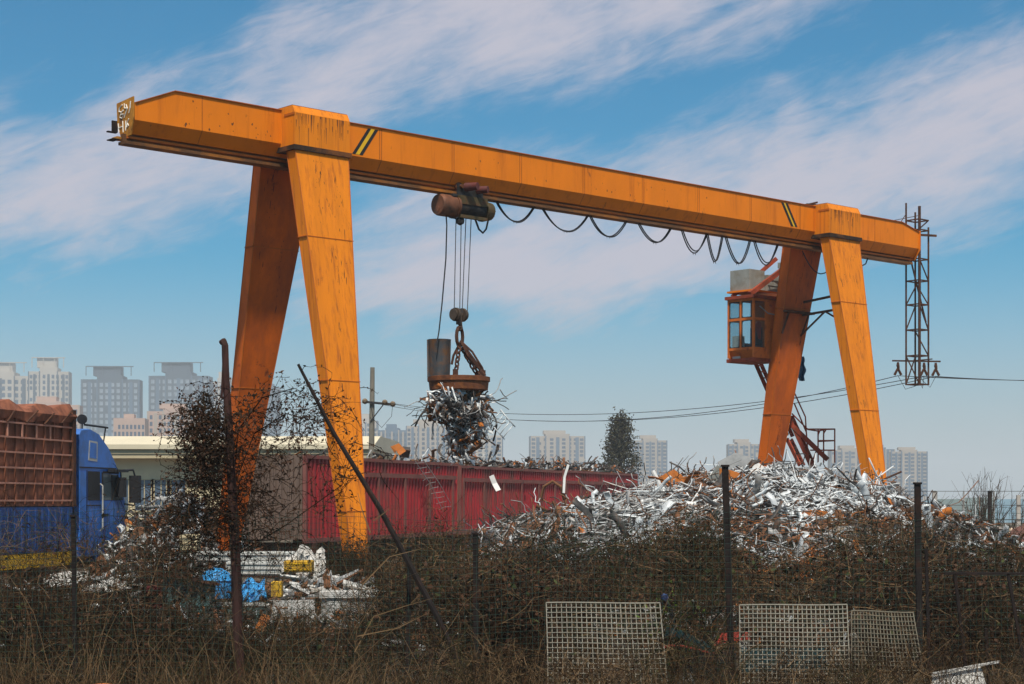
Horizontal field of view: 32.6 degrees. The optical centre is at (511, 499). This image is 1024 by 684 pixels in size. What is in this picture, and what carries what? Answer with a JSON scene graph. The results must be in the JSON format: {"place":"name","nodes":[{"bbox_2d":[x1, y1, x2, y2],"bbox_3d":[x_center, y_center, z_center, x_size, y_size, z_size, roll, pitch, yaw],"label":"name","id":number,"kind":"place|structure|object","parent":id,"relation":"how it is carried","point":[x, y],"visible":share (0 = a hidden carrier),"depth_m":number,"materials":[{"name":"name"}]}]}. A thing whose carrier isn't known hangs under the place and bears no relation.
{"place":"outdoors","nodes":[
{"label":"outdoors","id":0,"kind":"place"},
{"bbox_2d":[0,362,27,403],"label":"apartment tower","id":1,"kind":"structure","parent":0,"point":[13,386],"depth_m":1182.62,"materials":[{"name":"white concrete"}]},
{"bbox_2d":[28,357,71,404],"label":"apartment tower","id":2,"kind":"structure","parent":0,"point":[49,378],"depth_m":1160.60,"materials":[{"name":"grey concrete"}]},
{"bbox_2d":[34,396,82,428],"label":"apartment tower","id":3,"kind":"structure","parent":0,"point":[49,400],"depth_m":762.72,"materials":[{"name":"beige concrete"}]},
{"bbox_2d":[82,577,128,591],"bbox_3d":[-6.748,1.449,29.801,0.869,0.225,1.667,0,0,0],"label":"metal sheet","id":4,"kind":"object","parent":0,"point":[108,584],"visible":0.16,"depth_m":29.75,"materials":[{"name":"white paint"}]},
{"bbox_2d":[81,366,142,435],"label":"apartment tower","id":5,"kind":"structure","parent":0,"point":[109,394],"depth_m":1150.73,"materials":[{"name":"grey concrete"}]},
{"bbox_2d":[113,414,148,435],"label":"apartment tower","id":6,"kind":"structure","parent":0,"point":[129,425],"depth_m":700.13,"materials":[{"name":"beige concrete"}]},
{"bbox_2d":[147,404,199,435],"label":"apartment tower","id":7,"kind":"structure","parent":0,"point":[154,418],"depth_m":720.35,"materials":[{"name":"beige concrete"}]},
{"bbox_2d":[149,362,212,434],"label":"apartment tower","id":8,"kind":"structure","parent":0,"point":[179,375],"depth_m":1171.55,"materials":[{"name":"grey concrete"}]},
{"bbox_2d":[213,372,231,435],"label":"apartment tower","id":9,"kind":"structure","parent":0,"point":[218,384],"depth_m":1300.00,"materials":[{"name":"grey concrete"}]},
{"bbox_2d":[262,383,280,435],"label":"apartment tower","id":10,"kind":"structure","parent":0,"point":[274,417],"depth_m":1351.40,"materials":[{"name":"grey concrete"}]},
{"bbox_2d":[362,414,378,435],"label":"apartment tower","id":11,"kind":"structure","parent":0,"point":[365,428],"depth_m":1050.00,"materials":[{"name":"white concrete"}]},
{"bbox_2d":[376,424,405,459],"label":"apartment tower","id":12,"kind":"structure","parent":0,"point":[392,432],"depth_m":1001.40,"materials":[{"name":"concrete"}]},
{"bbox_2d":[406,419,450,462],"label":"apartment tower","id":13,"kind":"structure","parent":0,"point":[420,435],"depth_m":980.00,"materials":[{"name":"white concrete"}]},
{"bbox_2d":[451,430,502,465],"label":"apartment tower","id":14,"kind":"structure","parent":0,"point":[488,446],"depth_m":1021.40,"materials":[{"name":"white concrete"}]},
{"bbox_2d":[0,500,1023,683],"bbox_3d":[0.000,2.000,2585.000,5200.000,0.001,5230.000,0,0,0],"label":"ground","id":15,"kind":"structure","parent":0,"point":[284,583],"depth_m":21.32,"materials":[{"name":"plant"}]},
{"bbox_2d":[0,510,131,682],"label":"shrub","id":16,"kind":"object","parent":15,"relation":"on","point":[35,586],"visible":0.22,"depth_m":18.92,"materials":[{"name":"red plant"}]},
{"bbox_2d":[0,399,140,589],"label":"cargo truck","id":17,"kind":"object","parent":15,"relation":"on","point":[48,452],"visible":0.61,"depth_m":36.79,"materials":[{"name":"metal"}]},
{"bbox_2d":[9,494,230,683],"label":"shrub","id":18,"kind":"object","parent":15,"relation":"on","point":[111,598],"visible":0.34,"depth_m":18.88,"materials":[{"name":"red plant"}]},
{"bbox_2d":[76,490,246,605],"bbox_3d":[-6.043,1.264,30.091,3.081,2.954,2.736,0,0,0],"label":"shrub","id":19,"kind":"object","parent":15,"relation":"on","point":[153,550],"visible":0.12,"depth_m":29.87,"materials":[{"name":"red plant"}]},
{"bbox_2d":[83,483,262,583],"bbox_3d":[-7.436,0.900,39.002,3.332,2.612,6.582,0,0,0],"label":"scrap pile","id":20,"kind":"object","parent":15,"relation":"on","point":[114,543],"visible":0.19,"depth_m":38.34,"materials":[{"name":"metal"}]},
{"bbox_2d":[156,572,218,621],"bbox_3d":[-5.127,1.686,27.575,1.015,1.175,1.640,0,0,-9],"label":"skip","id":21,"kind":"object","parent":15,"relation":"on","point":[206,595],"visible":0.17,"depth_m":27.00,"materials":[{"name":"teal paint"}]},
{"bbox_2d":[180,534,200,552],"bbox_3d":[-6.290,0.865,34.190,0.340,0.371,0.420,0,0,0],"label":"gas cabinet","id":22,"kind":"object","parent":15,"relation":"on","point":[189,540],"visible":0.22,"depth_m":34.00,"materials":[{"name":"beige metal"}]},
{"bbox_2d":[219,338,244,683],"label":"iron pipe","id":23,"kind":"object","parent":15,"relation":"on","point":[236,587],"visible":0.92,"depth_m":17.02,"materials":[{"name":"metal"}]},
{"bbox_2d":[97,365,399,606],"bbox_3d":[-2.607,-0.135,17.091,3.074,2.366,1.940,0,0,0],"label":"climbing vine","id":24,"kind":"object","parent":23,"relation":"attached to","point":[211,448],"visible":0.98,"depth_m":17.06,"materials":[{"name":"red plant"}]},
{"bbox_2d":[217,602,265,617],"bbox_3d":[-4.247,1.788,27.450,0.772,0.359,0.140,0,0,0],"label":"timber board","id":25,"kind":"object","parent":15,"relation":"on","point":[247,607],"visible":0.04,"depth_m":27.38,"materials":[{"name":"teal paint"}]},
{"bbox_2d":[100,436,398,530],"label":"workshop","id":26,"kind":"structure","parent":15,"relation":"on","point":[137,454],"depth_m":94.94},
{"bbox_2d":[124,479,129,511],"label":"window","id":27,"kind":"structure","parent":26,"relation":"in","point":[126,499],"depth_m":94.93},
{"bbox_2d":[134,479,154,511],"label":"window","id":28,"kind":"structure","parent":26,"relation":"in","point":[145,482],"depth_m":94.93,"materials":[{"name":"glass"}]},
{"bbox_2d":[151,479,170,511],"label":"window","id":29,"kind":"structure","parent":26,"relation":"in","point":[161,481],"depth_m":94.93,"materials":[{"name":"glass"}]},
{"bbox_2d":[166,479,186,499],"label":"window","id":30,"kind":"structure","parent":26,"relation":"in","point":[178,481],"depth_m":94.93,"materials":[{"name":"grey glass"}]},
{"bbox_2d":[271,577,282,597],"bbox_3d":[-3.774,1.415,28.110,0.166,0.327,0.220,0,0,0],"label":"yellow canister","id":31,"kind":"object","parent":15,"relation":"on","point":[277,585],"visible":0.52,"depth_m":28.00,"materials":[{"name":"paint"}]},
{"bbox_2d":[268,600,314,624],"bbox_3d":[-3.441,2.013,27.330,0.794,0.934,0.740,0,0,0],"label":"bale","id":32,"kind":"object","parent":15,"relation":"on","point":[293,604],"visible":0.13,"depth_m":27.00,"materials":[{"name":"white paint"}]},
{"bbox_2d":[280,568,382,599],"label":"metal offcuts","id":33,"kind":"object","parent":15,"relation":"on","point":[318,581],"visible":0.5,"depth_m":28.30,"materials":[{"name":"white paint"}]},
{"bbox_2d":[275,527,400,611],"bbox_3d":[-2.639,1.347,30.121,2.865,1.908,2.726,0,0,0],"label":"shrub","id":34,"kind":"object","parent":15,"relation":"on","point":[344,568],"visible":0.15,"depth_m":29.88,"materials":[{"name":"red plant"}]},
{"bbox_2d":[287,524,401,600],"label":"shrub","id":35,"kind":"object","parent":15,"relation":"on","point":[357,541],"visible":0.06,"depth_m":32.82,"materials":[{"name":"brown plant"}]},
{"bbox_2d":[319,589,377,628],"bbox_3d":[-2.528,1.766,27.300,0.895,0.689,0.680,0,0,0],"label":"concrete trough","id":36,"kind":"object","parent":15,"relation":"on","point":[329,594],"visible":0.19,"depth_m":27.00,"materials":[{"name":"white paint"}]},
{"bbox_2d":[243,454,458,561],"bbox_3d":[-5.173,0.345,57.575,2.550,3.310,13.160,0,0,18],"label":"scrap container","id":37,"kind":"object","parent":15,"relation":"on","point":[406,484],"visible":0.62,"depth_m":56.08,"materials":[{"name":"red metal"}]},
{"bbox_2d":[411,456,450,509],"bbox_3d":[-2.731,-0.540,60.187,0.484,1.819,2.700,0,0,19],"label":"wire ladder","id":38,"kind":"object","parent":37,"relation":"hanging from","point":[431,482],"visible":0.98,"depth_m":60.01,"materials":[{"name":"metal"}]},
{"bbox_2d":[362,367,395,457],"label":"power pole","id":39,"kind":"object","parent":15,"relation":"on","point":[372,415],"visible":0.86,"depth_m":70.91,"materials":[{"name":"concrete"}]},
{"bbox_2d":[370,375,1023,421],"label":"power line","id":40,"kind":"object","parent":39,"relation":"attached to","point":[726,405],"visible":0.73,"depth_m":57.32,"materials":[{"name":"black metal"}]},
{"bbox_2d":[297,364,465,673],"bbox_3d":[-1.250,0.195,16.842,1.661,3.015,0.077,0,0,6],"label":"leaning pole","id":41,"kind":"object","parent":15,"relation":"on","point":[416,577],"visible":0.75,"depth_m":16.82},
{"bbox_2d":[326,487,439,683],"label":"bare sapling","id":42,"kind":"object","parent":15,"relation":"on","point":[362,635],"visible":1,"depth_m":16.08,"materials":[{"name":"plant"}]},
{"bbox_2d":[368,512,483,570],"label":"shrub","id":43,"kind":"object","parent":15,"relation":"on","point":[413,539],"visible":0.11,"depth_m":35.94,"materials":[{"name":"brown plant"}]},
{"bbox_2d":[363,508,517,633],"bbox_3d":[-1.045,1.204,25.911,2.380,2.148,2.465,0,0,0],"label":"shrub","id":44,"kind":"object","parent":15,"relation":"on","point":[449,541],"visible":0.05,"depth_m":25.87,"materials":[{"name":"red plant"}]},
{"bbox_2d":[396,544,596,683],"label":"shrub","id":45,"kind":"object","parent":15,"relation":"on","point":[508,627],"visible":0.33,"depth_m":18.16,"materials":[{"name":"red plant"}]},
{"bbox_2d":[456,465,562,549],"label":"scrap container","id":46,"kind":"object","parent":15,"relation":"on","point":[475,484],"visible":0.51,"depth_m":68.04,"materials":[{"name":"red metal"}]},
{"bbox_2d":[489,475,500,491],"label":"white strip","id":47,"kind":"object","parent":46,"relation":"on","point":[494,483],"visible":1,"depth_m":65.91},
{"bbox_2d":[0,474,1023,683],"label":"dry brush","id":48,"kind":"object","parent":15,"relation":"on","point":[695,563],"visible":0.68,"depth_m":18.44,"materials":[{"name":"red plant"}]},
{"bbox_2d":[0,465,1023,683],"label":"fence","id":49,"kind":"object","parent":15,"relation":"on","point":[917,550],"visible":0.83,"depth_m":17.02,"materials":[{"name":"black metal"}]},
{"bbox_2d":[0,562,1023,655],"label":"yard debris","id":50,"kind":"object","parent":15,"relation":"on","point":[274,598],"visible":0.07,"depth_m":24.53,"materials":[{"name":"plant"}]},
{"bbox_2d":[46,571,88,586],"bbox_3d":[-7.888,1.406,30.998,0.786,0.233,2.200,0,0,-10],"label":"metal sheet","id":51,"kind":"object","parent":50,"relation":"on","point":[66,576],"visible":0.16,"depth_m":31.01,"materials":[{"name":"white paint"}]},
{"bbox_2d":[201,568,231,598],"bbox_3d":[-5.005,1.409,29.600,0.600,0.520,0.480,0,0,0],"label":"tarp","id":52,"kind":"object","parent":50,"relation":"on","point":[222,579],"visible":0.2,"depth_m":29.44,"materials":[{"name":"plastic"}]},
{"bbox_2d":[243,577,267,602],"bbox_3d":[-4.330,1.536,29.026,0.525,0.490,0.780,0,0,-13],"label":"blue tarp","id":53,"kind":"object","parent":50,"relation":"on","point":[257,585],"visible":0.34,"depth_m":28.97,"materials":[{"name":"plastic"}]},
{"bbox_2d":[280,545,325,582],"bbox_3d":[-3.679,1.158,31.417,0.909,0.664,1.848,0,0,0],"label":"sack","id":54,"kind":"object","parent":50,"relation":"on","point":[307,554],"visible":0.35,"depth_m":31.74,"materials":[{"name":"white fabric"}]},
{"bbox_2d":[226,561,285,575],"bbox_3d":[-4.565,1.226,31.215,1.014,0.254,0.470,0,0,0],"label":"steel channel","id":55,"kind":"object","parent":54,"relation":"on","point":[263,570],"visible":0.35,"depth_m":31.00,"materials":[{"name":"white paint"}]},
{"bbox_2d":[196,551,294,561],"bbox_3d":[-5.025,1.087,33.240,1.890,0.195,0.520,0,0,0],"label":"steel channel","id":56,"kind":"object","parent":55,"relation":"on","point":[264,556],"visible":0.26,"depth_m":33.00,"materials":[{"name":"white paint"}]},
{"bbox_2d":[284,560,313,572],"bbox_3d":[-3.724,1.168,30.595,0.484,0.207,0.410,0,0,0],"label":"yellow box","id":57,"kind":"object","parent":54,"relation":"on","point":[306,564],"visible":0.47,"depth_m":30.40,"materials":[{"name":"paint"}]},
{"bbox_2d":[106,90,940,579],"bbox_3d":[1.964,-3.365,43.051,26.848,10.710,6.471,0,0,-42],"label":"gantry crane","id":58,"kind":"object","parent":15,"relation":"on","point":[308,164],"visible":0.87,"depth_m":38.78,"materials":[{"name":"orange paint"}]},
{"bbox_2d":[431,182,495,344],"bbox_3d":[-1.008,-5.296,39.562,1.602,3.698,0.860,0,0,-42],"label":"electric hoist","id":59,"kind":"object","parent":58,"relation":"hanging from","point":[467,201],"visible":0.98,"depth_m":39.44,"materials":[{"name":"metal"}]},
{"bbox_2d":[427,325,489,391],"bbox_3d":[-1.208,-3.198,39.585,1.425,1.486,1.420,0,0,0],"label":"lifting magnet","id":60,"kind":"object","parent":59,"relation":"hanging from","point":[439,359],"visible":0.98,"depth_m":39.35,"materials":[{"name":"metal"}]},
{"bbox_2d":[404,378,516,465],"bbox_3d":[-1.026,-1.757,39.633,2.398,2.005,2.114,0,0,-31],"label":"hanging scrap","id":61,"kind":"object","parent":60,"relation":"hanging from","point":[464,414],"visible":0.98,"depth_m":39.30,"materials":[{"name":"metal"}]},
{"bbox_2d":[494,201,825,273],"bbox_3d":[4.287,-6.538,44.657,12.796,0.823,0.326,0,0,-42],"label":"festoon cable","id":62,"kind":"object","parent":58,"relation":"hanging from","point":[621,229],"visible":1,"depth_m":44.64,"materials":[{"name":"black rubber"}]},
{"bbox_2d":[755,321,760,339],"bbox_3d":[6.875,-4.740,49.092,0.242,0.520,0.099,0,0,-35],"label":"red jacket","id":63,"kind":"object","parent":58,"relation":"hanging from","point":[758,326],"visible":1,"depth_m":49.09,"materials":[{"name":"brown fabric"}]},
{"bbox_2d":[798,356,805,380],"bbox_3d":[8.317,-3.755,50.207,0.228,0.714,0.175,0,0,0],"label":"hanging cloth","id":64,"kind":"object","parent":58,"relation":"hanging from","point":[802,371],"visible":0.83,"depth_m":50.19,"materials":[{"name":"blue fabric"}]},
{"bbox_2d":[479,510,612,607],"bbox_3d":[0.628,1.201,29.116,2.812,2.152,2.750,0,0,0],"label":"shrub","id":65,"kind":"object","parent":15,"relation":"on","point":[564,554],"visible":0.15,"depth_m":28.88,"materials":[{"name":"red plant"}]},
{"bbox_2d":[556,470,637,505],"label":"scrap container","id":66,"kind":"object","parent":15,"relation":"on","point":[573,487],"visible":0.17,"depth_m":80.61,"materials":[{"name":"red metal"}]},
{"bbox_2d":[278,443,635,473],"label":"container scrap","id":67,"kind":"object","parent":66,"relation":"on","point":[561,465],"visible":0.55,"depth_m":71.83,"materials":[{"name":"metal"}]},
{"bbox_2d":[391,443,405,455],"bbox_3d":[-3.796,-1.670,58.358,0.521,0.422,0.180,0,0,20],"label":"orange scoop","id":68,"kind":"object","parent":67,"relation":"on","point":[399,448],"visible":1,"depth_m":58.35,"materials":[{"name":"orange metal"}]},
{"bbox_2d":[401,446,410,457],"bbox_3d":[-3.562,-1.588,58.791,0.311,0.402,0.218,0,0,-12],"label":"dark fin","id":69,"kind":"object","parent":67,"relation":"on","point":[406,454],"visible":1,"depth_m":58.80,"materials":[{"name":"black metal"}]},
{"bbox_2d":[546,602,667,683],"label":"grid mat","id":70,"kind":"object","parent":15,"relation":"on","point":[591,622],"visible":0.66,"depth_m":16.69,"materials":[{"name":"white plastic"}]},
{"bbox_2d":[558,520,673,610],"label":"shrub","id":71,"kind":"object","parent":15,"relation":"on","point":[628,554],"visible":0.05,"depth_m":29.76,"materials":[{"name":"brown plant"}]},
{"bbox_2d":[596,407,643,486],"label":"tree","id":72,"kind":"object","parent":15,"relation":"on","point":[620,445],"visible":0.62,"depth_m":149.52,"materials":[{"name":"green plant"}]},
{"bbox_2d":[570,496,761,601],"bbox_3d":[2.712,1.071,30.828,3.447,2.365,3.472,0,0,-40],"label":"shrub","id":73,"kind":"object","parent":15,"relation":"on","point":[669,536],"visible":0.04,"depth_m":30.85,"materials":[{"name":"brown plant"}]},
{"bbox_2d":[622,580,718,678],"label":"shrub","id":74,"kind":"object","parent":15,"relation":"on","point":[658,622],"visible":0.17,"depth_m":19.43,"materials":[{"name":"brown plant"}]},
{"bbox_2d":[644,508,772,611],"bbox_3d":[3.445,1.182,30.470,2.640,2.135,2.247,0,0,-14],"label":"shrub","id":75,"kind":"object","parent":15,"relation":"on","point":[753,537],"visible":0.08,"depth_m":30.45,"materials":[{"name":"red plant"}]},
{"bbox_2d":[452,446,1023,597],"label":"scrap heap","id":76,"kind":"object","parent":15,"relation":"on","point":[775,491],"visible":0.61,"depth_m":38.79,"materials":[{"name":"metal"}]},
{"bbox_2d":[539,480,564,499],"bbox_3d":[1.042,-0.244,45.032,0.688,0.529,0.244,0,0,0],"label":"cable loop scrap","id":77,"kind":"object","parent":76,"relation":"on","point":[547,484],"visible":0.92,"depth_m":44.94,"materials":[{"name":"brown metal"}]},
{"bbox_2d":[562,464,568,492],"bbox_3d":[1.359,-0.523,44.039,0.216,0.735,0.093,0,0,-23],"label":"white strip","id":78,"kind":"object","parent":76,"relation":"on","point":[565,474],"visible":1,"depth_m":44.04,"materials":[{"name":"white metal"}]},
{"bbox_2d":[651,470,660,485],"bbox_3d":[3.748,-0.370,41.987,0.850,0.688,0.235,0,0,6],"label":"bent pipe","id":79,"kind":"object","parent":76,"relation":"on","point":[654,474],"visible":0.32,"depth_m":42.03,"materials":[{"name":"white metal"}]},
{"bbox_2d":[641,498,675,505],"bbox_3d":[3.509,0.102,39.987,1.144,0.292,0.251,0,0,0],"label":"bent pipe","id":80,"kind":"object","parent":76,"relation":"on","point":[642,500],"visible":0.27,"depth_m":40.02,"materials":[{"name":"white metal"}]},
{"bbox_2d":[659,469,686,486],"bbox_3d":[4.039,-0.369,42.531,0.971,0.735,0.257,0,0,-11],"label":"scrap plate","id":81,"kind":"object","parent":76,"relation":"on","point":[673,473],"visible":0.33,"depth_m":42.53,"materials":[{"name":"orange metal"}]},
{"bbox_2d":[707,465,721,485],"bbox_3d":[4.894,-0.445,42.483,0.640,0.800,0.145,0,0,-6],"label":"scrap sheet","id":82,"kind":"object","parent":76,"relation":"on","point":[717,467],"visible":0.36,"depth_m":42.53,"materials":[{"name":"grey metal"}]},
{"bbox_2d":[719,468,745,485],"bbox_3d":[5.364,-0.481,42.210,0.731,0.544,0.300,0,0,0],"label":"scrap plate","id":83,"kind":"object","parent":76,"relation":"on","point":[733,474],"visible":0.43,"depth_m":42.24,"materials":[{"name":"orange metal"}]},
{"bbox_2d":[718,453,768,472],"bbox_3d":[5.816,-0.736,43.509,1.437,0.859,0.301,0,0,0],"label":"scrap sheet","id":84,"kind":"object","parent":76,"relation":"on","point":[731,459],"visible":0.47,"depth_m":43.51,"materials":[{"name":"metal"}]},
{"bbox_2d":[794,510,845,518],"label":"scrap beam","id":85,"kind":"structure","parent":76,"relation":"on","point":[809,513],"depth_m":36.95,"materials":[{"name":"brown metal"}]},
{"bbox_2d":[881,471,901,480],"bbox_3d":[9.555,-0.573,44.218,0.669,0.308,0.061,0,0,-17],"label":"bent rod","id":86,"kind":"object","parent":76,"relation":"on","point":[899,472],"visible":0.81,"depth_m":44.23,"materials":[{"name":"metal"}]},
{"bbox_2d":[889,482,903,491],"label":"scrap beam","id":87,"kind":"structure","parent":76,"relation":"on","point":[898,490],"depth_m":43.99,"materials":[{"name":"metal"}]},
{"bbox_2d":[658,593,826,683],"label":"motor tricycle","id":88,"kind":"object","parent":15,"relation":"on","point":[736,634],"visible":0.23,"depth_m":18.45,"materials":[{"name":"metal"}]},
{"bbox_2d":[739,604,849,683],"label":"grid mat","id":89,"kind":"object","parent":15,"relation":"on","point":[793,627],"visible":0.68,"depth_m":16.69,"materials":[{"name":"white plastic"}]},
{"bbox_2d":[851,610,925,683],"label":"grid mat","id":90,"kind":"object","parent":15,"relation":"on","point":[876,624],"visible":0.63,"depth_m":16.80,"materials":[{"name":"white plastic"}]},
{"bbox_2d":[786,509,1007,676],"bbox_3d":[4.454,1.204,19.918,2.327,2.186,2.525,0,0,32],"label":"shrub","id":91,"kind":"object","parent":15,"relation":"on","point":[910,594],"visible":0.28,"depth_m":19.80,"materials":[{"name":"brown plant"}]},
{"bbox_2d":[867,510,1023,670],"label":"shrub","id":92,"kind":"object","parent":15,"relation":"on","point":[974,606],"visible":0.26,"depth_m":20.81,"materials":[{"name":"red plant"}]},
{"bbox_2d":[931,661,998,683],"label":"white board","id":93,"kind":"object","parent":15,"relation":"on","point":[976,674],"visible":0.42,"depth_m":16.03,"materials":[{"name":"paint"}]},
{"bbox_2d":[921,491,1023,522],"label":"hoarding","id":94,"kind":"object","parent":15,"relation":"on","point":[971,501],"visible":0.28,"depth_m":150.20,"materials":[{"name":"grey metal"}]},
{"bbox_2d":[924,549,1023,683],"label":"fence frame","id":95,"kind":"object","parent":15,"relation":"on","point":[955,574],"visible":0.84,"depth_m":16.19,"materials":[{"name":"metal"}]},
{"bbox_2d":[932,491,1023,528],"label":"wire fence","id":96,"kind":"object","parent":15,"relation":"on","point":[1018,505],"visible":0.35,"depth_m":59.94,"materials":[{"name":"grey metal"}]},
{"bbox_2d":[951,467,1023,526],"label":"bare shrub","id":97,"kind":"object","parent":15,"relation":"on","point":[982,513],"visible":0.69,"depth_m":89.73,"materials":[{"name":"brown plant"}]},
{"bbox_2d":[999,480,1023,528],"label":"bare shrub","id":98,"kind":"object","parent":15,"relation":"on","point":[1014,508],"visible":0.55,"depth_m":94.96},
{"bbox_2d":[1010,524,1023,541],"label":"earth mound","id":99,"kind":"object","parent":15,"relation":"on","point":[1018,528],"visible":0.03,"depth_m":43.73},
{"bbox_2d":[0,0,1023,499],"label":"sky","id":100,"kind":"structure","parent":0,"point":[112,254],"materials":[{"name":"blue"}]},
{"bbox_2d":[529,430,584,468],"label":"apartment tower","id":101,"kind":"structure","parent":0,"point":[554,443],"depth_m":1100.78,"materials":[{"name":"beige concrete"}]},
{"bbox_2d":[632,435,666,489],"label":"apartment tower","id":102,"kind":"structure","parent":0,"point":[653,449],"depth_m":1080.00,"materials":[{"name":"beige concrete"}]},
{"bbox_2d":[726,439,758,470],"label":"apartment tower","id":103,"kind":"structure","parent":0,"point":[745,447],"depth_m":1101.40,"materials":[{"name":"beige concrete"}]},
{"bbox_2d":[828,445,856,479],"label":"apartment tower","id":104,"kind":"structure","parent":0,"point":[846,455],"depth_m":1120.00,"materials":[{"name":"beige concrete"}]},
{"bbox_2d":[857,447,894,484],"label":"apartment tower","id":105,"kind":"structure","parent":0,"point":[886,454],"depth_m":1061.55,"materials":[{"name":"beige concrete"}]},
{"bbox_2d":[889,447,927,500],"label":"apartment tower","id":106,"kind":"structure","parent":0,"point":[912,462],"depth_m":1000.45,"materials":[{"name":"beige concrete"}]}
]}

